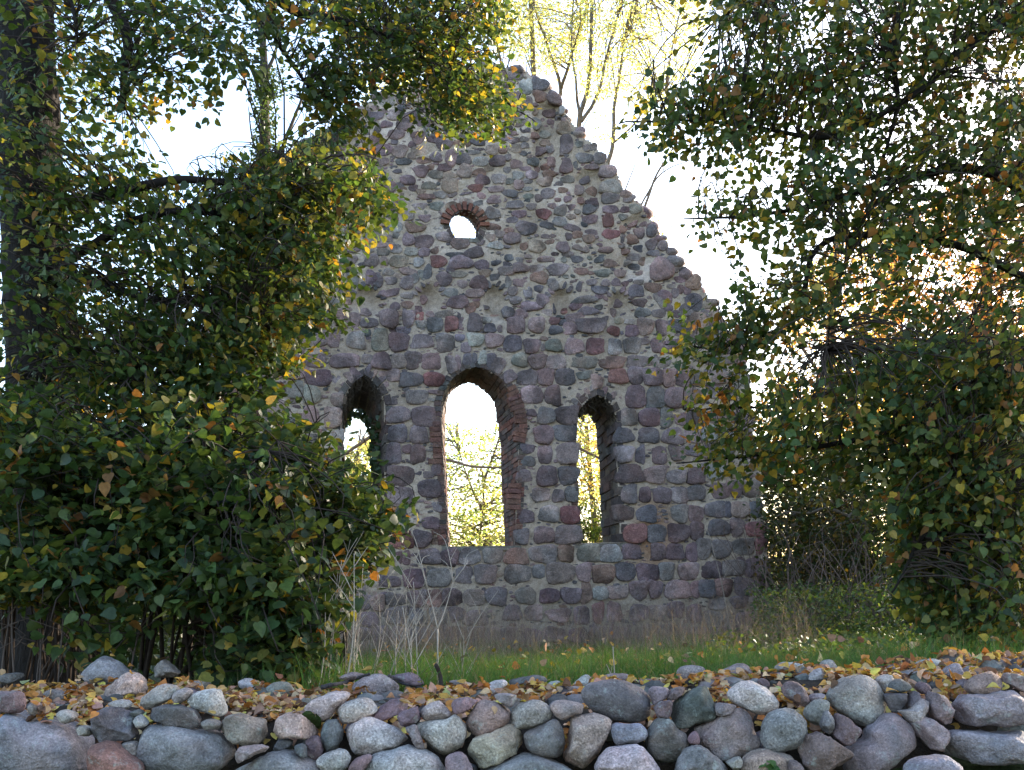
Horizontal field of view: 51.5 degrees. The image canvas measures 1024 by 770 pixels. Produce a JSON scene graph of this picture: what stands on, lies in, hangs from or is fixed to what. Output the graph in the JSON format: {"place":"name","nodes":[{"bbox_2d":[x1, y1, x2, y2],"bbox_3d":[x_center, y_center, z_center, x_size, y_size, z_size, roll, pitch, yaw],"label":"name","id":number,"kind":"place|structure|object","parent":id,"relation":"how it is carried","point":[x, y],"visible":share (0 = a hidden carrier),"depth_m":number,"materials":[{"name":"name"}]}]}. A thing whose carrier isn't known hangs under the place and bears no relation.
{"place":"outdoors","nodes":[
{"label":"outdoors","id":0,"kind":"place"},
{"bbox_2d":[0,0,1023,557],"label":"sky","id":1,"kind":"structure","parent":0,"point":[467,404],"materials":[{"name":"white"}]},
{"bbox_2d":[108,581,1023,769],"bbox_3d":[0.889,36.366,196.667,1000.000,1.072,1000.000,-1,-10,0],"label":"ground","id":2,"kind":"structure","parent":0,"point":[966,765],"depth_m":4.50,"materials":[{"name":"soil"}]},
{"bbox_2d":[0,382,188,689],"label":"linden bush","id":3,"kind":"object","parent":2,"relation":"on","point":[51,553],"visible":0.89,"depth_m":6.13,"materials":[{"name":"green plant"}]},
{"bbox_2d":[86,740,145,769],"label":"fieldstone","id":4,"kind":"object","parent":2,"relation":"on","point":[108,755],"visible":1,"depth_m":4.08,"materials":[{"name":"stone"}]},
{"bbox_2d":[90,706,138,742],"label":"fieldstone","id":5,"kind":"object","parent":4,"relation":"on","point":[115,724],"visible":0.9,"depth_m":4.22,"materials":[{"name":"stone"}]},
{"bbox_2d":[0,570,239,683],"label":"linden bush","id":6,"kind":"object","parent":2,"relation":"on","point":[167,631],"visible":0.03,"depth_m":8.60,"materials":[{"name":"green plant"}]},
{"bbox_2d":[154,659,180,677],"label":"fieldstone","id":7,"kind":"object","parent":2,"relation":"on","point":[164,668],"visible":1,"depth_m":5.61,"materials":[{"name":"stone"}]},
{"bbox_2d":[72,368,356,693],"bbox_3d":[-1.920,0.948,6.710,2.074,2.232,2.179,-1,-10,0],"label":"linden bush","id":8,"kind":"object","parent":2,"relation":"on","point":[202,529],"visible":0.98,"depth_m":6.04,"materials":[{"name":"green plant"}]},
{"bbox_2d":[209,22,305,188],"bbox_3d":[-5.559,-1.473,22.660,2.233,13.956,2.313,-1,-10,0],"label":"ivy clad tree","id":9,"kind":"object","parent":2,"relation":"on","point":[265,117],"visible":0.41,"depth_m":23.36,"materials":[{"name":"green plant"}]},
{"bbox_2d":[0,0,541,684],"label":"linden tree","id":10,"kind":"object","parent":2,"relation":"on","point":[258,298],"visible":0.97,"depth_m":7.80,"materials":[{"name":"green plant"}]},
{"bbox_2d":[236,749,320,769],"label":"fieldstone","id":11,"kind":"object","parent":2,"relation":"on","point":[287,759],"visible":0.81,"depth_m":4.12,"materials":[{"name":"stone"}]},
{"bbox_2d":[235,744,268,762],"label":"fieldstone","id":12,"kind":"object","parent":11,"relation":"on","point":[242,753],"visible":1,"depth_m":4.09,"materials":[{"name":"stone"}]},
{"bbox_2d":[305,735,323,759],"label":"fieldstone","id":13,"kind":"object","parent":11,"relation":"on","point":[314,745],"visible":0.99,"depth_m":4.19,"materials":[{"name":"stone"}]},
{"bbox_2d":[320,719,343,751],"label":"fieldstone","id":14,"kind":"object","parent":11,"relation":"on","point":[332,733],"visible":0.96,"depth_m":4.23,"materials":[{"name":"stone"}]},
{"bbox_2d":[316,748,350,769],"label":"fieldstone","id":15,"kind":"object","parent":11,"relation":"on","point":[338,759],"visible":1,"depth_m":4.09,"materials":[{"name":"stone"}]},
{"bbox_2d":[190,358,425,687],"bbox_3d":[-1.371,0.894,6.832,1.570,2.336,2.036,-1,-10,0],"label":"linden bush","id":16,"kind":"object","parent":2,"relation":"on","point":[361,501],"visible":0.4,"depth_m":6.72,"materials":[{"name":"green plant"}]},
{"bbox_2d":[344,425,371,513],"bbox_3d":[-3.755,3.397,25.425,3.259,5.048,5.336,-1,-10,0],"label":"maple tree","id":17,"kind":"object","parent":2,"relation":"on","point":[360,446],"visible":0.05,"depth_m":24.70,"materials":[{"name":"yellow plant"}]},
{"bbox_2d":[365,744,444,769],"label":"fieldstone","id":18,"kind":"object","parent":2,"relation":"on","point":[408,757],"visible":0.94,"depth_m":4.09,"materials":[{"name":"stone"}]},
{"bbox_2d":[348,754,371,769],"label":"fieldstone","id":19,"kind":"object","parent":18,"relation":"on","point":[362,762],"visible":1,"depth_m":4.08,"materials":[{"name":"stone"}]},
{"bbox_2d":[346,716,407,754],"bbox_3d":[-0.545,1.410,4.268,0.251,0.146,0.189,-1,-10,0],"label":"fieldstone","id":20,"kind":"object","parent":18,"relation":"on","point":[368,735],"visible":0.99,"depth_m":4.20,"materials":[{"name":"stone"}]},
{"bbox_2d":[337,697,377,723],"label":"fieldstone","id":21,"kind":"object","parent":20,"relation":"on","point":[353,711],"visible":0.98,"depth_m":4.29,"materials":[{"name":"stone"}]},
{"bbox_2d":[372,698,407,720],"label":"fieldstone","id":22,"kind":"object","parent":20,"relation":"on","point":[390,708],"visible":0.9,"depth_m":4.34,"materials":[{"name":"stone"}]},
{"bbox_2d":[397,706,420,726],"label":"fieldstone","id":23,"kind":"object","parent":20,"relation":"on","point":[409,717],"visible":0.98,"depth_m":4.27,"materials":[{"name":"stone"}]},
{"bbox_2d":[405,724,423,749],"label":"fieldstone","id":24,"kind":"object","parent":18,"relation":"on","point":[412,730],"visible":1,"depth_m":4.18,"materials":[{"name":"stone"}]},
{"bbox_2d":[417,714,466,754],"bbox_3d":[-0.285,1.418,4.299,0.203,0.161,0.180,-1,-10,0],"label":"fieldstone","id":25,"kind":"object","parent":18,"relation":"on","point":[448,735],"visible":0.98,"depth_m":4.24,"materials":[{"name":"stone"}]},
{"bbox_2d":[420,701,450,720],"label":"fieldstone","id":26,"kind":"object","parent":25,"relation":"on","point":[434,710],"visible":1,"depth_m":4.30,"materials":[{"name":"stone"}]},
{"bbox_2d":[451,697,477,713],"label":"fieldstone","id":27,"kind":"object","parent":25,"relation":"on","point":[462,705],"visible":1,"depth_m":4.31,"materials":[{"name":"stone"}]},
{"bbox_2d":[402,532,474,683],"bbox_3d":[-0.439,1.418,6.511,0.476,1.039,0.129,-1,-10,0],"label":"dry stalk","id":28,"kind":"object","parent":2,"relation":"on","point":[428,592],"visible":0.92,"depth_m":6.51,"materials":[{"name":"brown plant"}]},
{"bbox_2d":[445,752,472,769],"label":"fieldstone","id":29,"kind":"object","parent":2,"relation":"on","point":[457,761],"visible":1,"depth_m":4.08,"materials":[{"name":"stone"}]},
{"bbox_2d":[445,418,504,545],"bbox_3d":[-0.665,3.163,26.686,4.740,5.554,6.990,-1,-10,0],"label":"maple tree","id":30,"kind":"object","parent":2,"relation":"on","point":[466,527],"visible":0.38,"depth_m":26.56,"materials":[{"name":"yellow plant"}]},
{"bbox_2d":[365,0,596,237],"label":"ash tree","id":31,"kind":"object","parent":2,"relation":"on","point":[533,5],"visible":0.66,"depth_m":27.48,"materials":[{"name":"yellow plant"}]},
{"bbox_2d":[209,62,772,648],"bbox_3d":[-0.352,-0.659,17.866,9.391,10.027,1.015,1,-10,-14],"label":"church ruin","id":32,"kind":"object","parent":2,"relation":"on","point":[533,308],"visible":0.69,"depth_m":17.58,"materials":[{"name":"stone"}]},
{"bbox_2d":[344,406,380,531],"bbox_3d":[-2.382,1.387,17.082,0.696,2.229,0.684,-1,-10,0],"label":"ivy","id":33,"kind":"object","parent":32,"relation":"attached to","point":[361,415],"visible":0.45,"depth_m":17.18,"materials":[{"name":"green plant"}]},
{"bbox_2d":[333,368,393,548],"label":"lancet window","id":34,"kind":"structure","parent":32,"relation":"in","point":[364,393],"depth_m":16.90,"materials":[{"name":"brick"}]},
{"bbox_2d":[440,201,489,242],"bbox_3d":[-0.858,-2.716,18.089,0.873,0.879,0.854,1,-10,-13],"label":"round window","id":35,"kind":"structure","parent":32,"relation":"in","point":[479,223],"depth_m":17.74,"materials":[{"name":"brick"}]},
{"bbox_2d":[428,361,527,550],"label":"lancet window","id":36,"kind":"structure","parent":32,"relation":"in","point":[509,405],"depth_m":17.34,"materials":[{"name":"brick"}]},
{"bbox_2d":[569,389,627,547],"bbox_3d":[1.345,1.423,17.850,1.007,2.653,0.887,1,-10,-14],"label":"lancet window","id":37,"kind":"structure","parent":32,"relation":"in","point":[602,412],"depth_m":17.86,"materials":[{"name":"stone"}]},
{"bbox_2d":[0,646,1023,751],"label":"fallen leaves","id":38,"kind":"object","parent":2,"relation":"on","point":[82,705],"visible":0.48,"depth_m":5.00,"materials":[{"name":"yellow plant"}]},
{"bbox_2d":[0,654,1023,769],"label":"earth bank","id":39,"kind":"structure","parent":2,"relation":"on","point":[921,749],"depth_m":4.64,"materials":[{"name":"brown soil"}]},
{"bbox_2d":[0,709,94,769],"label":"fieldstone","id":40,"kind":"object","parent":39,"relation":"on","point":[36,744],"visible":0.78,"depth_m":4.25,"materials":[{"name":"stone"}]},
{"bbox_2d":[0,690,25,712],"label":"fieldstone","id":41,"kind":"object","parent":40,"relation":"on","point":[13,701],"visible":1,"depth_m":4.34,"materials":[{"name":"stone"}]},
{"bbox_2d":[56,709,78,723],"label":"fieldstone","id":42,"kind":"object","parent":40,"relation":"on","point":[66,716],"visible":1,"depth_m":4.30,"materials":[{"name":"stone"}]},
{"bbox_2d":[81,656,134,685],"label":"fieldstone","id":43,"kind":"object","parent":39,"relation":"on","point":[104,668],"visible":0.82,"depth_m":5.56,"materials":[{"name":"stone"}]},
{"bbox_2d":[103,672,147,696],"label":"fieldstone","id":44,"kind":"object","parent":39,"relation":"on","point":[134,683],"visible":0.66,"depth_m":5.09,"materials":[{"name":"stone"}]},
{"bbox_2d":[136,723,235,769],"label":"fieldstone","id":45,"kind":"object","parent":39,"relation":"on","point":[161,747],"visible":0.88,"depth_m":4.18,"materials":[{"name":"stone"}]},
{"bbox_2d":[150,704,201,728],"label":"fieldstone","id":46,"kind":"object","parent":45,"relation":"on","point":[179,715],"visible":1,"depth_m":4.27,"materials":[{"name":"stone"}]},
{"bbox_2d":[140,683,179,709],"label":"fieldstone","id":47,"kind":"object","parent":46,"relation":"on","point":[158,695],"visible":0.91,"depth_m":4.36,"materials":[{"name":"stone"}]},
{"bbox_2d":[187,688,227,716],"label":"fieldstone","id":48,"kind":"object","parent":45,"relation":"on","point":[206,700],"visible":0.97,"depth_m":4.34,"materials":[{"name":"stone"}]},
{"bbox_2d":[221,713,267,745],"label":"fieldstone","id":49,"kind":"object","parent":45,"relation":"on","point":[242,729],"visible":0.98,"depth_m":4.24,"materials":[{"name":"stone"}]},
{"bbox_2d":[266,681,294,695],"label":"fieldstone","id":50,"kind":"object","parent":39,"relation":"on","point":[287,687],"visible":0.55,"depth_m":5.26,"materials":[{"name":"stone"}]},
{"bbox_2d":[273,710,321,738],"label":"fieldstone","id":51,"kind":"object","parent":39,"relation":"on","point":[301,725],"visible":0.98,"depth_m":4.23,"materials":[{"name":"stone"}]},
{"bbox_2d":[304,691,349,721],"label":"fieldstone","id":52,"kind":"object","parent":51,"relation":"on","point":[325,707],"visible":0.9,"depth_m":4.32,"materials":[{"name":"stone"}]},
{"bbox_2d":[352,674,398,694],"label":"fieldstone","id":53,"kind":"object","parent":39,"relation":"on","point":[380,684],"visible":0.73,"depth_m":5.39,"materials":[{"name":"stone"}]},
{"bbox_2d":[392,672,423,686],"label":"fieldstone","id":54,"kind":"object","parent":39,"relation":"on","point":[411,679],"visible":0.94,"depth_m":5.58,"materials":[{"name":"stone"}]},
{"bbox_2d":[581,679,650,722],"bbox_3d":[0.436,1.321,4.436,0.291,0.179,0.208,-1,-10,0],"label":"fieldstone","id":55,"kind":"object","parent":39,"relation":"on","point":[618,700],"visible":0.97,"depth_m":4.36,"materials":[{"name":"stone"}]},
{"bbox_2d":[843,712,916,769],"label":"fieldstone","id":56,"kind":"object","parent":39,"relation":"on","point":[886,741],"visible":0.94,"depth_m":4.20,"materials":[{"name":"stone"}]},
{"bbox_2d":[826,675,886,726],"bbox_3d":[1.449,1.323,4.454,0.247,0.210,0.246,-1,-10,0],"label":"fieldstone","id":57,"kind":"object","parent":56,"relation":"on","point":[858,700],"visible":0.92,"depth_m":4.37,"materials":[{"name":"stone"}]},
{"bbox_2d":[883,693,907,712],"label":"fieldstone","id":58,"kind":"object","parent":56,"relation":"on","point":[895,702],"visible":1,"depth_m":4.34,"materials":[{"name":"stone"}]},
{"bbox_2d":[888,679,911,692],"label":"fieldstone","id":59,"kind":"object","parent":58,"relation":"on","point":[900,685],"visible":0.97,"depth_m":4.38,"materials":[{"name":"stone"}]},
{"bbox_2d":[909,716,950,751],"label":"fieldstone","id":60,"kind":"object","parent":56,"relation":"on","point":[931,734],"visible":1,"depth_m":4.20,"materials":[{"name":"stone"}]},
{"bbox_2d":[897,698,928,721],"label":"fieldstone","id":61,"kind":"object","parent":60,"relation":"on","point":[917,711],"visible":1,"depth_m":4.27,"materials":[{"name":"stone"}]},
{"bbox_2d":[483,752,571,769],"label":"fieldstone","id":62,"kind":"object","parent":2,"relation":"on","point":[526,761],"visible":0.94,"depth_m":4.13,"materials":[{"name":"stone"}]},
{"bbox_2d":[467,724,522,767],"bbox_3d":[-0.068,1.450,4.264,0.223,0.159,0.228,-1,-10,0],"label":"fieldstone","id":63,"kind":"object","parent":62,"relation":"on","point":[498,746],"visible":0.99,"depth_m":4.19,"materials":[{"name":"stone"}]},
{"bbox_2d":[466,699,510,735],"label":"fieldstone","id":64,"kind":"object","parent":63,"relation":"on","point":[483,718],"visible":0.96,"depth_m":4.29,"materials":[{"name":"stone"}]},
{"bbox_2d":[511,699,552,728],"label":"fieldstone","id":65,"kind":"object","parent":63,"relation":"on","point":[531,714],"visible":0.95,"depth_m":4.28,"materials":[{"name":"stone"}]},
{"bbox_2d":[524,719,564,758],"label":"fieldstone","id":66,"kind":"object","parent":62,"relation":"on","point":[546,740],"visible":1,"depth_m":4.20,"materials":[{"name":"stone"}]},
{"bbox_2d":[563,712,611,768],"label":"fieldstone","id":67,"kind":"object","parent":62,"relation":"on","point":[588,733],"visible":1,"depth_m":4.21,"materials":[{"name":"stone"}]},
{"bbox_2d":[550,700,583,719],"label":"fieldstone","id":68,"kind":"object","parent":67,"relation":"on","point":[563,709],"visible":1,"depth_m":4.27,"materials":[{"name":"stone"}]},
{"bbox_2d":[576,414,600,542],"bbox_3d":[1.970,2.760,24.679,2.248,5.556,4.982,-1,-10,0],"label":"maple tree","id":69,"kind":"object","parent":2,"relation":"on","point":[587,448],"visible":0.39,"depth_m":23.52,"materials":[{"name":"yellow plant"}]},
{"bbox_2d":[157,622,1023,692],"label":"green grass","id":70,"kind":"structure","parent":2,"relation":"on","point":[572,669],"depth_m":7.14,"materials":[{"name":"green plant"}]},
{"bbox_2d":[578,498,602,542],"bbox_3d":[1.609,3.562,21.329,2.254,2.671,3.192,-1,-10,0],"label":"elder bush","id":71,"kind":"object","parent":2,"relation":"on","point":[591,532],"visible":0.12,"depth_m":21.00,"materials":[{"name":"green plant"}]},
{"bbox_2d":[594,744,659,769],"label":"fieldstone","id":72,"kind":"object","parent":2,"relation":"on","point":[629,757],"visible":1,"depth_m":4.07,"materials":[{"name":"stone"}]},
{"bbox_2d":[610,723,647,744],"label":"fieldstone","id":73,"kind":"object","parent":72,"relation":"on","point":[623,733],"visible":1,"depth_m":4.20,"materials":[{"name":"stone"}]},
{"bbox_2d":[561,0,712,245],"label":"ash tree","id":74,"kind":"object","parent":2,"relation":"on","point":[635,13],"visible":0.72,"depth_m":25.50,"materials":[{"name":"yellow plant"}]},
{"bbox_2d":[646,718,688,762],"bbox_3d":[0.624,1.433,4.284,0.163,0.177,0.196,-1,-10,0],"label":"fieldstone","id":75,"kind":"object","parent":2,"relation":"on","point":[667,740],"visible":0.94,"depth_m":4.21,"materials":[{"name":"stone"}]},
{"bbox_2d":[653,700,672,717],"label":"fieldstone","id":76,"kind":"object","parent":75,"relation":"on","point":[662,709],"visible":1,"depth_m":4.28,"materials":[{"name":"stone"}]},
{"bbox_2d":[648,686,668,705],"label":"fieldstone","id":77,"kind":"object","parent":76,"relation":"on","point":[657,694],"visible":0.99,"depth_m":4.38,"materials":[{"name":"stone"}]},
{"bbox_2d":[671,686,715,728],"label":"fieldstone","id":78,"kind":"object","parent":75,"relation":"on","point":[693,706],"visible":0.96,"depth_m":4.32,"materials":[{"name":"stone"}]},
{"bbox_2d":[326,622,1016,679],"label":"scattered leaves","id":79,"kind":"object","parent":2,"relation":"on","point":[833,637],"visible":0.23,"depth_m":7.69,"materials":[{"name":"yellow plant"}]},
{"bbox_2d":[674,745,727,769],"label":"fieldstone","id":80,"kind":"object","parent":2,"relation":"on","point":[695,757],"visible":1,"depth_m":4.07,"materials":[{"name":"stone"}]},
{"bbox_2d":[740,748,793,769],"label":"fieldstone","id":81,"kind":"object","parent":2,"relation":"on","point":[754,759],"visible":0.88,"depth_m":4.12,"materials":[{"name":"stone"}]},
{"bbox_2d":[694,708,760,760],"bbox_3d":[0.874,1.421,4.319,0.256,0.204,0.206,-1,-10,0],"label":"fieldstone","id":82,"kind":"object","parent":81,"relation":"on","point":[730,736],"visible":0.79,"depth_m":4.24,"materials":[{"name":"stone"}]},
{"bbox_2d":[726,680,778,714],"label":"fieldstone","id":83,"kind":"object","parent":82,"relation":"on","point":[753,697],"visible":0.98,"depth_m":4.36,"materials":[{"name":"stone"}]},
{"bbox_2d":[760,707,807,751],"bbox_3d":[1.084,1.384,4.250,0.183,0.181,0.191,-1,-10,0],"label":"fieldstone","id":84,"kind":"object","parent":81,"relation":"on","point":[784,729],"visible":0.98,"depth_m":4.18,"materials":[{"name":"stone"}]},
{"bbox_2d":[694,508,924,637],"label":"dry brambles","id":85,"kind":"object","parent":2,"relation":"on","point":[822,569],"visible":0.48,"depth_m":15.84,"materials":[{"name":"brown plant"}]},
{"bbox_2d":[604,0,1023,656],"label":"linden tree","id":86,"kind":"object","parent":2,"relation":"on","point":[950,476],"visible":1,"depth_m":7.86,"materials":[{"name":"green plant"}]},
{"bbox_2d":[776,491,863,624],"bbox_3d":[4.966,2.807,16.982,1.465,2.310,0.132,1,-10,-15],"label":"bare branch","id":87,"kind":"object","parent":2,"relation":"on","point":[836,511],"visible":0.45,"depth_m":17.12,"materials":[{"name":"brown plant"}]},
{"bbox_2d":[742,437,907,628],"bbox_3d":[5.367,2.474,18.652,2.797,3.858,5.448,-4,-10,13],"label":"hazel bush","id":88,"kind":"object","parent":2,"relation":"on","point":[818,520],"visible":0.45,"depth_m":17.29,"materials":[{"name":"green plant"}]},
{"bbox_2d":[797,731,853,769],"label":"fieldstone","id":89,"kind":"object","parent":2,"relation":"on","point":[817,750],"visible":0.99,"depth_m":4.11,"materials":[{"name":"stone"}]},
{"bbox_2d":[819,710,834,733],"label":"fieldstone","id":90,"kind":"object","parent":89,"relation":"on","point":[827,723],"visible":1,"depth_m":4.21,"materials":[{"name":"stone"}]},
{"bbox_2d":[803,699,829,725],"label":"fieldstone","id":91,"kind":"object","parent":90,"relation":"on","point":[813,710],"visible":0.94,"depth_m":4.29,"materials":[{"name":"stone"}]},
{"bbox_2d":[781,681,809,706],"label":"fieldstone","id":92,"kind":"object","parent":91,"relation":"on","point":[790,689],"visible":0.97,"depth_m":4.36,"materials":[{"name":"stone"}]},
{"bbox_2d":[831,713,861,745],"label":"fieldstone","id":93,"kind":"object","parent":89,"relation":"on","point":[847,731],"visible":0.97,"depth_m":4.21,"materials":[{"name":"stone"}]},
{"bbox_2d":[753,198,907,585],"bbox_3d":[7.259,0.182,23.312,4.924,10.134,4.481,-1,-10,0],"label":"beech tree","id":94,"kind":"object","parent":2,"relation":"on","point":[796,342],"visible":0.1,"depth_m":23.16,"materials":[{"name":"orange plant"}]},
{"bbox_2d":[696,578,1015,661],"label":"nettles","id":95,"kind":"object","parent":2,"relation":"on","point":[862,628],"visible":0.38,"depth_m":13.31,"materials":[{"name":"green plant"}]},
{"bbox_2d":[841,470,918,626],"bbox_3d":[6.444,2.498,17.291,2.087,2.965,2.910,-5,-11,18],"label":"hazel bush","id":96,"kind":"object","parent":2,"relation":"on","point":[876,534],"visible":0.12,"depth_m":16.77,"materials":[{"name":"green plant"}]},
{"bbox_2d":[903,754,962,769],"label":"fieldstone","id":97,"kind":"object","parent":2,"relation":"on","point":[935,762],"visible":1,"depth_m":3.85,"materials":[{"name":"stone"}]},
{"bbox_2d":[874,82,1023,449],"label":"beech tree","id":98,"kind":"object","parent":2,"relation":"on","point":[939,265],"visible":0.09,"depth_m":21.95,"materials":[{"name":"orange plant"}]},
{"bbox_2d":[943,729,1023,765],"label":"fieldstone","id":99,"kind":"object","parent":2,"relation":"on","point":[991,748],"visible":0.93,"depth_m":4.21,"materials":[{"name":"stone"}]},
{"bbox_2d":[925,691,954,724],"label":"fieldstone","id":100,"kind":"object","parent":99,"relation":"on","point":[941,710],"visible":0.96,"depth_m":4.29,"materials":[{"name":"stone"}]},
{"bbox_2d":[951,690,1023,727],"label":"fieldstone","id":101,"kind":"object","parent":99,"relation":"on","point":[1003,709],"visible":0.99,"depth_m":4.30,"materials":[{"name":"stone"}]},
{"bbox_2d":[963,671,1002,693],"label":"fieldstone","id":102,"kind":"object","parent":101,"relation":"on","point":[978,683],"visible":0.83,"depth_m":4.44,"materials":[{"name":"stone"}]},
{"bbox_2d":[1001,672,1023,691],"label":"fieldstone","id":103,"kind":"object","parent":101,"relation":"on","point":[1015,681],"visible":1,"depth_m":4.44,"materials":[{"name":"stone"}]},
{"bbox_2d":[323,586,878,669],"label":"dry grass","id":104,"kind":"structure","parent":0,"point":[492,638],"depth_m":13.62,"materials":[{"name":"beige plant"}]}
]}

